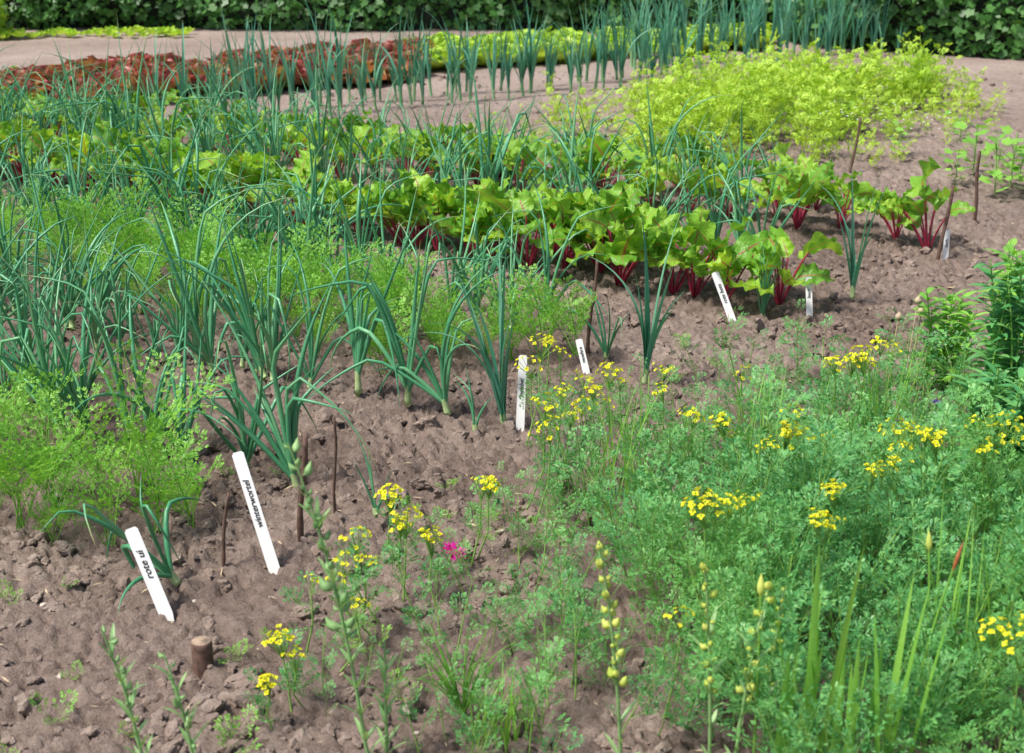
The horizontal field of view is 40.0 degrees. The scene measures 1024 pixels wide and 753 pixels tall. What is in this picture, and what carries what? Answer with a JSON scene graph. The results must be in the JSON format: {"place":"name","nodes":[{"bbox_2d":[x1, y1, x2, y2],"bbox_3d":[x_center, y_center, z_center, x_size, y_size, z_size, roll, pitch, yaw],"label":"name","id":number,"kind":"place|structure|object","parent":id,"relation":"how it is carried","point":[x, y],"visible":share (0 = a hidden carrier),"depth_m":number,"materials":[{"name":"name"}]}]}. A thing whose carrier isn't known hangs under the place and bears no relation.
{"place":"outdoors","nodes":[
{"label":"outdoors","id":0,"kind":"place"},
{"bbox_2d":[0,27,1023,752],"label":"ground","id":1,"kind":"structure","parent":0,"point":[252,601],"depth_m":3.72,"materials":[{"name":"soil"}]},
{"bbox_2d":[0,0,13,37],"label":"bright shrub","id":2,"kind":"object","parent":1,"relation":"on","point":[2,17],"visible":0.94,"depth_m":12.91,"materials":[{"name":"green plant"}]},
{"bbox_2d":[0,383,133,546],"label":"carrot row","id":3,"kind":"object","parent":1,"relation":"on","point":[5,467],"visible":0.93,"depth_m":3.26,"materials":[{"name":"green plant"}]},
{"bbox_2d":[0,25,194,38],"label":"seedling row","id":4,"kind":"object","parent":1,"relation":"on","point":[112,31],"visible":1,"depth_m":12.94,"materials":[{"name":"green plant"}]},
{"bbox_2d":[0,338,235,533],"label":"carrot row","id":5,"kind":"object","parent":1,"relation":"on","point":[157,463],"visible":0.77,"depth_m":3.42,"materials":[{"name":"green plant"}]},
{"bbox_2d":[0,180,244,449],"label":"onion row","id":6,"kind":"object","parent":1,"relation":"on","point":[22,338],"visible":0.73,"depth_m":3.86,"materials":[{"name":"green plant"}]},
{"bbox_2d":[41,479,205,612],"bbox_3d":[-0.842,0.365,3.078,0.274,0.303,0.379,0,20,0],"label":"onion plant","id":7,"kind":"object","parent":1,"relation":"on","point":[166,570],"visible":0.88,"depth_m":3.07,"materials":[{"name":"green plant"}]},
{"bbox_2d":[99,623,152,752],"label":"snapdragon stalk","id":8,"kind":"object","parent":1,"relation":"on","point":[121,674],"visible":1,"depth_m":2.34,"materials":[{"name":"green plant"}]},
{"bbox_2d":[125,526,173,620],"bbox_3d":[-0.762,0.437,2.988,0.033,0.250,0.004,-20,4,16],"label":"plant label","id":9,"kind":"object","parent":1,"relation":"on","point":[148,571],"visible":0.99,"depth_m":2.99,"materials":[{"name":"plastic"}]},
{"bbox_2d":[66,296,259,463],"bbox_3d":[-0.905,0.048,3.642,0.226,0.436,0.672,7,21,19],"label":"onion plant","id":10,"kind":"object","parent":1,"relation":"on","point":[181,425],"visible":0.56,"depth_m":3.73,"materials":[{"name":"green plant"}]},
{"bbox_2d":[151,651,208,752],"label":"snapdragon stalk","id":11,"kind":"object","parent":1,"relation":"on","point":[177,703],"visible":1,"depth_m":2.31,"materials":[{"name":"green plant"}]},
{"bbox_2d":[0,151,391,387],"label":"onion row","id":12,"kind":"object","parent":1,"relation":"on","point":[107,285],"visible":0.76,"depth_m":4.36,"materials":[{"name":"green plant"}]},
{"bbox_2d":[191,636,213,679],"bbox_3d":[-0.610,0.559,2.779,0.043,0.088,0.043,0,20,0],"label":"wood stump","id":13,"kind":"object","parent":1,"relation":"on","point":[202,652],"visible":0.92,"depth_m":2.76,"materials":[{"name":"brown wood"}]},
{"bbox_2d":[0,52,411,108],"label":"red lettuce row","id":14,"kind":"object","parent":1,"relation":"on","point":[386,77],"visible":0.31,"depth_m":9.53,"materials":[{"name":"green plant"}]},
{"bbox_2d":[0,116,421,245],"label":"beet row","id":15,"kind":"object","parent":1,"relation":"on","point":[256,160],"visible":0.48,"depth_m":6.34,"materials":[{"name":"green plant"}]},
{"bbox_2d":[0,50,422,87],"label":"red lettuce row","id":16,"kind":"object","parent":1,"relation":"on","point":[193,64],"visible":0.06,"depth_m":9.78,"materials":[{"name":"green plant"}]},
{"bbox_2d":[0,93,434,284],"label":"onion row","id":17,"kind":"object","parent":1,"relation":"on","point":[148,168],"visible":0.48,"depth_m":5.48,"materials":[{"name":"green plant"}]},
{"bbox_2d":[0,37,434,75],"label":"red lettuce row","id":18,"kind":"object","parent":1,"relation":"on","point":[169,58],"visible":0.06,"depth_m":10.19,"materials":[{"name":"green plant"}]},
{"bbox_2d":[2,41,435,80],"bbox_3d":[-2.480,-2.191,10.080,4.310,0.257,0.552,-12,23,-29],"label":"red lettuce row","id":19,"kind":"object","parent":1,"relation":"on","point":[112,59],"visible":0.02,"depth_m":9.91,"materials":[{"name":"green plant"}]},
{"bbox_2d":[221,493,229,566],"bbox_3d":[-0.644,0.362,3.156,0.040,0.222,0.014,0,20,0],"label":"wooden stick","id":20,"kind":"object","parent":1,"relation":"on","point":[223,552],"visible":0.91,"depth_m":3.15,"materials":[{"name":"brown wood"}]},
{"bbox_2d":[0,205,474,374],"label":"carrot row","id":21,"kind":"object","parent":1,"relation":"on","point":[379,331],"visible":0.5,"depth_m":4.67,"materials":[{"name":"green plant"}]},
{"bbox_2d":[181,334,316,465],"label":"onion plant","id":22,"kind":"object","parent":1,"relation":"on","point":[248,448],"visible":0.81,"depth_m":3.65,"materials":[{"name":"green plant"}]},
{"bbox_2d":[232,451,279,573],"bbox_3d":[-0.564,0.331,3.152,0.029,0.340,0.006,-15,6,14],"label":"plant label","id":23,"kind":"object","parent":1,"relation":"on","point":[255,510],"visible":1,"depth_m":3.15,"materials":[{"name":"plastic"}]},
{"bbox_2d":[175,263,375,486],"bbox_3d":[-0.579,0.010,3.505,0.531,0.589,0.248,7,21,18],"label":"onion plant","id":24,"kind":"object","parent":1,"relation":"on","point":[289,420],"visible":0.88,"depth_m":3.51,"materials":[{"name":"green plant"}]},
{"bbox_2d":[0,172,597,360],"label":"carrot row","id":25,"kind":"object","parent":1,"relation":"on","point":[207,247],"visible":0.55,"depth_m":4.83,"materials":[{"name":"green plant"}]},
{"bbox_2d":[297,436,307,541],"bbox_3d":[-0.483,0.279,3.255,0.049,0.312,0.023,8,22,22],"label":"wooden stick","id":26,"kind":"object","parent":1,"relation":"on","point":[300,527],"visible":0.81,"depth_m":3.25,"materials":[{"name":"brown wood"}]},
{"bbox_2d":[0,110,628,329],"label":"onion row","id":27,"kind":"object","parent":1,"relation":"on","point":[482,255],"visible":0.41,"depth_m":5.04,"materials":[{"name":"green plant"}]},
{"bbox_2d":[0,116,650,257],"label":"beet row","id":28,"kind":"object","parent":1,"relation":"on","point":[426,183],"visible":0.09,"depth_m":5.93,"materials":[{"name":"green plant"}]},
{"bbox_2d":[332,417,336,513],"bbox_3d":[-0.424,0.236,3.372,0.014,0.312,0.038,-9,22,-24],"label":"wooden stick","id":29,"kind":"object","parent":1,"relation":"on","point":[334,471],"visible":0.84,"depth_m":3.36,"materials":[{"name":"brown wood"}]},
{"bbox_2d":[284,437,385,752],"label":"snapdragon stalk","id":30,"kind":"object","parent":1,"relation":"on","point":[343,602],"visible":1,"depth_m":2.35,"materials":[{"name":"green plant"}]},
{"bbox_2d":[318,204,424,404],"bbox_3d":[-0.380,-0.243,4.078,0.200,0.602,0.452,-12,23,-29],"label":"onion plant","id":31,"kind":"object","parent":1,"relation":"on","point":[360,342],"visible":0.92,"depth_m":4.06,"materials":[{"name":"green plant"}]},
{"bbox_2d":[352,434,399,517],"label":"onion plant","id":32,"kind":"object","parent":1,"relation":"on","point":[375,507],"visible":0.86,"depth_m":3.32,"materials":[{"name":"green plant"}]},
{"bbox_2d":[40,491,720,735],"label":"pebbles","id":33,"kind":"object","parent":1,"relation":"on","point":[129,721],"visible":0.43,"depth_m":2.75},
{"bbox_2d":[365,640,406,752],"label":"snapdragon stalk","id":34,"kind":"object","parent":1,"relation":"on","point":[385,710],"visible":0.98,"depth_m":2.45,"materials":[{"name":"green plant"}]},
{"bbox_2d":[283,214,497,406],"bbox_3d":[-0.328,-0.201,3.931,0.569,0.607,0.255,3,20,8],"label":"onion plant","id":35,"kind":"object","parent":1,"relation":"on","point":[387,318],"visible":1,"depth_m":3.93,"materials":[{"name":"green plant"}]},
{"bbox_2d":[0,180,785,752],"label":"weed patch","id":36,"kind":"object","parent":1,"relation":"on","point":[244,650],"visible":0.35,"depth_m":2.82,"materials":[{"name":"green plant"}]},
{"bbox_2d":[0,38,800,209],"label":"onion row","id":37,"kind":"object","parent":1,"relation":"on","point":[674,133],"visible":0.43,"depth_m":6.98,"materials":[{"name":"green plant"}]},
{"bbox_2d":[301,258,509,415],"bbox_3d":[-0.298,-0.104,3.941,0.581,0.458,0.272,5,21,13],"label":"onion plant","id":38,"kind":"object","parent":1,"relation":"on","point":[440,395],"visible":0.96,"depth_m":3.95,"materials":[{"name":"green plant"}]},
{"bbox_2d":[0,20,817,244],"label":"onion row","id":39,"kind":"object","parent":1,"relation":"on","point":[207,144],"visible":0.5,"depth_m":6.49,"materials":[{"name":"green plant"}]},
{"bbox_2d":[131,0,718,115],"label":"leek row","id":40,"kind":"object","parent":1,"relation":"on","point":[471,61],"visible":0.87,"depth_m":9.14,"materials":[{"name":"green plant"}]},
{"bbox_2d":[0,86,861,210],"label":"beet row","id":41,"kind":"object","parent":1,"relation":"on","point":[781,149],"visible":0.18,"depth_m":7.04,"materials":[{"name":"green plant"}]},
{"bbox_2d":[442,540,466,569],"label":"magenta flower","id":42,"kind":"object","parent":1,"relation":"on","point":[452,545],"visible":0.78,"depth_m":3.13,"materials":[{"name":"pink plant"}]},
{"bbox_2d":[397,619,519,715],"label":"chive clump","id":43,"kind":"object","parent":1,"relation":"on","point":[464,706],"visible":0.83,"depth_m":2.58,"materials":[{"name":"green plant"}]},
{"bbox_2d":[241,450,678,752],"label":"rue seedlings","id":44,"kind":"object","parent":1,"relation":"on","point":[488,487],"visible":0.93,"depth_m":2.78,"materials":[{"name":"green plant"}]},
{"bbox_2d":[420,218,515,422],"bbox_3d":[-0.113,-0.128,3.858,0.280,0.597,0.141,-6,21,-16],"label":"leek plant","id":45,"kind":"object","parent":1,"relation":"on","point":[499,385],"visible":0.98,"depth_m":3.89,"materials":[{"name":"green plant"}]},
{"bbox_2d":[448,365,490,431],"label":"onion plant","id":46,"kind":"object","parent":1,"relation":"on","point":[474,425],"visible":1,"depth_m":3.90,"materials":[{"name":"green plant"}]},
{"bbox_2d":[0,86,975,247],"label":"beet row","id":47,"kind":"object","parent":1,"relation":"on","point":[907,210],"visible":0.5,"depth_m":6.30,"materials":[{"name":"green plant"}]},
{"bbox_2d":[442,661,535,752],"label":"grass tuft","id":48,"kind":"object","parent":1,"relation":"on","point":[506,731],"visible":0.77,"depth_m":2.53,"materials":[{"name":"green plant"}]},
{"bbox_2d":[0,207,1013,752],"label":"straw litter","id":49,"kind":"object","parent":1,"relation":"on","point":[358,499],"visible":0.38,"depth_m":3.46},
{"bbox_2d":[0,245,1023,752],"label":"soil clods","id":50,"kind":"object","parent":1,"relation":"on","point":[210,705],"visible":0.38,"depth_m":3.27,"materials":[{"name":"brown soil"}]},
{"bbox_2d":[0,0,1023,59],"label":"ivy hedge","id":51,"kind":"object","parent":1,"relation":"on","point":[987,29],"visible":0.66,"depth_m":13.37,"materials":[{"name":"green plant"}]},
{"bbox_2d":[4,70,1023,279],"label":"soil clods","id":52,"kind":"object","parent":1,"relation":"on","point":[898,239],"visible":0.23,"depth_m":7.18,"materials":[{"name":"brown soil"}]},
{"bbox_2d":[516,355,526,431],"bbox_3d":[0.025,0.074,3.939,0.024,0.270,0.004,4,9,10],"label":"plant label","id":53,"kind":"object","parent":1,"relation":"on","point":[520,416],"visible":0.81,"depth_m":3.94,"materials":[{"name":"plastic"}]},
{"bbox_2d":[200,0,906,110],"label":"leek row","id":54,"kind":"object","parent":1,"relation":"on","point":[750,38],"visible":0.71,"depth_m":10.21,"materials":[{"name":"green plant"}]},
{"bbox_2d":[401,23,716,44],"bbox_3d":[0.533,-2.894,12.074,3.363,0.217,0.417,-8,21,-20],"label":"green lettuce row","id":55,"kind":"object","parent":1,"relation":"on","point":[436,38],"visible":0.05,"depth_m":11.92,"materials":[{"name":"green plant"}]},
{"bbox_2d":[576,339,589,373],"bbox_3d":[0.227,-0.034,4.383,0.022,0.170,0.004,-13,2,17],"label":"plant label","id":56,"kind":"object","parent":1,"relation":"on","point":[581,351],"visible":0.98,"depth_m":4.38,"materials":[{"name":"plastic"}]},
{"bbox_2d":[404,27,768,52],"bbox_3d":[0.650,-2.762,11.705,3.541,0.203,0.432,-9,22,-23],"label":"green lettuce row","id":57,"kind":"object","parent":1,"relation":"on","point":[490,44],"visible":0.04,"depth_m":11.53,"materials":[{"name":"green plant"}]},
{"bbox_2d":[585,259,598,353],"bbox_3d":[0.256,-0.203,4.518,0.048,0.351,0.014,-17,26,-38],"label":"wooden stick","id":58,"kind":"object","parent":1,"relation":"on","point":[591,313],"visible":0.81,"depth_m":4.51,"materials":[{"name":"brown wood"}]},
{"bbox_2d":[416,28,776,69],"bbox_3d":[0.602,-2.666,11.428,3.631,0.211,0.456,-9,22,-24],"label":"green lettuce row","id":59,"kind":"object","parent":1,"relation":"on","point":[442,51],"visible":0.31,"depth_m":11.20,"materials":[{"name":"green plant"}]},
{"bbox_2d":[564,287,633,359],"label":"onion plant","id":60,"kind":"object","parent":1,"relation":"on","point":[605,346],"visible":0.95,"depth_m":4.47,"materials":[{"name":"green plant"}]},
{"bbox_2d":[364,168,842,305],"bbox_3d":[0.273,-0.557,5.319,1.935,0.407,0.484,11,23,28],"label":"beet row","id":61,"kind":"object","parent":1,"relation":"on","point":[625,248],"visible":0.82,"depth_m":5.18,"materials":[{"name":"green plant"}]},
{"bbox_2d":[436,21,776,47],"bbox_3d":[0.617,-2.850,11.908,3.733,0.227,0.448,-8,22,-21],"label":"green lettuce row","id":62,"kind":"object","parent":1,"relation":"on","point":[768,27],"visible":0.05,"depth_m":11.64,"materials":[{"name":"green plant"}]},
{"bbox_2d":[595,540,639,752],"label":"seed stalk","id":63,"kind":"object","parent":1,"relation":"on","point":[617,656],"visible":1,"depth_m":2.34,"materials":[{"name":"green plant"}]},
{"bbox_2d":[581,208,681,384],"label":"leek plant","id":64,"kind":"object","parent":1,"relation":"on","point":[649,340],"visible":0.99,"depth_m":4.19,"materials":[{"name":"green plant"}]},
{"bbox_2d":[581,351,681,529],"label":"grass tuft","id":65,"kind":"object","parent":1,"relation":"on","point":[627,487],"visible":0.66,"depth_m":3.31,"materials":[{"name":"green plant"}]},
{"bbox_2d":[687,562,727,752],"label":"seed stalk","id":66,"kind":"object","parent":1,"relation":"on","point":[709,628],"visible":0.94,"depth_m":2.34,"materials":[{"name":"green plant"}]},
{"bbox_2d":[712,272,736,321],"bbox_3d":[0.745,-0.250,4.888,0.026,0.240,0.003,-20,3,18],"label":"plant label","id":67,"kind":"object","parent":1,"relation":"on","point":[721,290],"visible":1,"depth_m":4.89,"materials":[{"name":"plastic"}]},
{"bbox_2d":[467,26,1007,177],"bbox_3d":[1.665,-1.794,8.602,2.356,0.482,4.877,15,25,36],"label":"herb patch","id":68,"kind":"object","parent":1,"relation":"on","point":[771,79],"visible":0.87,"depth_m":8.25,"materials":[{"name":"green plant"}]},
{"bbox_2d":[605,0,888,69],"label":"leek row","id":69,"kind":"object","parent":1,"relation":"on","point":[761,10],"visible":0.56,"depth_m":11.31,"materials":[{"name":"green plant"}]},
{"bbox_2d":[712,357,786,496],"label":"grass tuft","id":70,"kind":"object","parent":1,"relation":"on","point":[755,415],"visible":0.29,"depth_m":3.44,"materials":[{"name":"green plant"}]},
{"bbox_2d":[724,581,775,752],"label":"seed stalk","id":71,"kind":"object","parent":1,"relation":"on","point":[769,599],"visible":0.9,"depth_m":2.32,"materials":[{"name":"green plant"}]},
{"bbox_2d":[752,573,764,752],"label":"tulip seed pod","id":72,"kind":"object","parent":1,"relation":"on","point":[760,588],"visible":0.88,"depth_m":2.34,"materials":[{"name":"green plant"}]},
{"bbox_2d":[750,236,782,315],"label":"chive clump","id":73,"kind":"object","parent":1,"relation":"in","point":[765,297],"visible":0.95,"depth_m":4.90,"materials":[{"name":"green plant"}]},
{"bbox_2d":[514,313,1023,595],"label":"rue bush","id":74,"kind":"object","parent":1,"relation":"on","point":[686,477],"visible":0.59,"depth_m":3.43,"materials":[{"name":"green plant"}]},
{"bbox_2d":[760,586,785,742],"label":"seed stalk","id":75,"kind":"object","parent":1,"relation":"on","point":[775,644],"visible":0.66,"depth_m":2.40,"materials":[{"name":"green plant"}]},
{"bbox_2d":[535,368,1023,752],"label":"rue bush","id":76,"kind":"object","parent":1,"relation":"on","point":[896,521],"visible":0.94,"depth_m":2.69,"materials":[{"name":"green plant"}]},
{"bbox_2d":[757,519,814,731],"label":"iris clump","id":77,"kind":"object","parent":1,"relation":"on","point":[784,609],"visible":0.27,"depth_m":2.49,"materials":[{"name":"green plant"}]},
{"bbox_2d":[805,277,812,315],"bbox_3d":[1.047,-0.256,4.961,0.022,0.190,0.005,-1,7,14],"label":"plant label","id":78,"kind":"object","parent":1,"relation":"on","point":[809,308],"visible":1,"depth_m":4.96,"materials":[{"name":"plastic"}]},
{"bbox_2d":[767,541,864,752],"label":"iris clump","id":79,"kind":"object","parent":1,"relation":"on","point":[813,668],"visible":0.72,"depth_m":2.29,"materials":[{"name":"green plant"}]},
{"bbox_2d":[670,293,1022,442],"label":"rue seedlings","id":80,"kind":"object","parent":1,"relation":"on","point":[959,359],"visible":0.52,"depth_m":4.10,"materials":[{"name":"green plant"}]},
{"bbox_2d":[815,165,891,298],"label":"leek plant","id":81,"kind":"object","parent":1,"relation":"on","point":[854,268],"visible":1,"depth_m":5.05,"materials":[{"name":"green plant"}]},
{"bbox_2d":[849,117,861,172],"bbox_3d":[1.739,-1.149,7.148,0.055,0.332,0.019,-8,22,-22],"label":"wooden stick","id":82,"kind":"object","parent":1,"relation":"on","point":[856,143],"visible":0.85,"depth_m":7.14,"materials":[{"name":"brown wood"}]},
{"bbox_2d":[841,326,929,478],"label":"grass tuft","id":83,"kind":"object","parent":1,"relation":"on","point":[873,408],"visible":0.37,"depth_m":3.59,"materials":[{"name":"green plant"}]},
{"bbox_2d":[837,575,950,752],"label":"iris clump","id":84,"kind":"object","parent":1,"relation":"on","point":[895,679],"visible":0.79,"depth_m":2.29,"materials":[{"name":"green plant"}]},
{"bbox_2d":[889,312,901,380],"bbox_3d":[1.156,-0.084,4.246,0.023,0.223,0.050,7,21,18],"label":"dried poppy head","id":85,"kind":"object","parent":1,"relation":"on","point":[898,316],"visible":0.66,"depth_m":4.22},
{"bbox_2d":[889,121,914,150],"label":"bean plant","id":86,"kind":"object","parent":1,"relation":"on","point":[899,129],"visible":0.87,"depth_m":7.61,"materials":[{"name":"green plant"}]},
{"bbox_2d":[904,296,921,385],"bbox_3d":[1.174,-0.090,4.146,0.023,0.302,0.064,16,25,37],"label":"dried poppy head","id":87,"kind":"object","parent":1,"relation":"on","point":[918,300],"visible":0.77,"depth_m":4.12},
{"bbox_2d":[924,531,932,689],"bbox_3d":[0.741,0.446,2.518,0.011,0.367,0.038,-15,25,-36],"label":"tulip seed pod","id":88,"kind":"object","parent":1,"relation":"on","point":[928,542],"visible":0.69,"depth_m":2.48,"materials":[{"name":"green plant"}]},
{"bbox_2d":[901,541,963,750],"bbox_3d":[0.710,0.462,2.382,0.064,0.408,0.008,0,20,0],"label":"tulip seed pod","id":89,"kind":"object","parent":1,"relation":"on","point":[957,557],"visible":0.82,"depth_m":2.35,"materials":[{"name":"green plant"}]},
{"bbox_2d":[936,185,954,259],"bbox_3d":[1.719,-0.590,5.597,0.057,0.342,0.018,-9,22,-24],"label":"wooden stick","id":90,"kind":"object","parent":1,"relation":"on","point":[940,245],"visible":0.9,"depth_m":5.59,"materials":[{"name":"brown wood"}]},
{"bbox_2d":[942,230,949,260],"bbox_3d":[1.736,-0.497,5.637,0.022,0.180,0.004,4,9,11],"label":"plant label","id":91,"kind":"object","parent":1,"relation":"on","point":[946,245],"visible":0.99,"depth_m":5.63,"materials":[{"name":"plastic"}]},
{"bbox_2d":[906,285,988,396],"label":"perennial plant","id":92,"kind":"object","parent":1,"relation":"on","point":[964,321],"visible":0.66,"depth_m":4.17,"materials":[{"name":"green plant"}]},
{"bbox_2d":[940,145,970,183],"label":"bean plant","id":93,"kind":"object","parent":1,"relation":"on","point":[947,150],"visible":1,"depth_m":6.96,"materials":[{"name":"green plant"}]},
{"bbox_2d":[943,110,973,140],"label":"bean plant","id":94,"kind":"object","parent":1,"relation":"on","point":[957,119],"visible":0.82,"depth_m":7.99,"materials":[{"name":"green plant"}]},
{"bbox_2d":[905,486,1021,732],"bbox_3d":[0.784,0.421,2.489,0.193,0.449,0.264,-19,27,-41],"label":"grass tuft","id":95,"kind":"object","parent":1,"relation":"on","point":[953,609],"visible":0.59,"depth_m":2.51,"materials":[{"name":"green plant"}]},
{"bbox_2d":[953,117,996,172],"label":"bean plant","id":96,"kind":"object","parent":1,"relation":"on","point":[967,139],"visible":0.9,"depth_m":7.12,"materials":[{"name":"green plant"}]},
{"bbox_2d":[972,151,980,220],"bbox_3d":[2.041,-0.814,6.184,0.022,0.362,0.045,19,27,41],"label":"wooden stick","id":97,"kind":"object","parent":1,"relation":"on","point":[976,187],"visible":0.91,"depth_m":6.17,"materials":[{"name":"brown wood"}]},
{"bbox_2d":[946,360,1023,471],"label":"perennial plant","id":98,"kind":"object","parent":1,"relation":"on","point":[985,378],"visible":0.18,"depth_m":3.51,"materials":[{"name":"green plant"}]},
{"bbox_2d":[958,253,1023,416],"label":"perennial plant","id":99,"kind":"object","parent":1,"relation":"on","point":[1001,316],"visible":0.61,"depth_m":3.82,"materials":[{"name":"green plant"}]},
{"bbox_2d":[967,238,1023,372],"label":"perennial plant","id":100,"kind":"object","parent":1,"relation":"on","point":[1010,248],"visible":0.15,"depth_m":4.17,"materials":[{"name":"green plant"}]},
{"bbox_2d":[975,367,1023,505],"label":"perennial plant","id":101,"kind":"object","parent":1,"relation":"on","point":[1017,403],"visible":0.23,"depth_m":3.33,"materials":[{"name":"green plant"}]},
{"bbox_2d":[979,130,1023,194],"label":"bean plant","id":102,"kind":"object","parent":1,"relation":"on","point":[990,147],"visible":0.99,"depth_m":6.65,"materials":[{"name":"green plant"}]},
{"bbox_2d":[993,125,1023,185],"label":"bean plant","id":103,"kind":"object","parent":1,"relation":"on","point":[1007,129],"visible":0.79,"depth_m":6.79,"materials":[{"name":"green plant"}]},
{"bbox_2d":[997,133,1023,175],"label":"bean plant","id":104,"kind":"object","parent":1,"relation":"on","point":[1009,154],"visible":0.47,"depth_m":7.05,"materials":[{"name":"green plant"}]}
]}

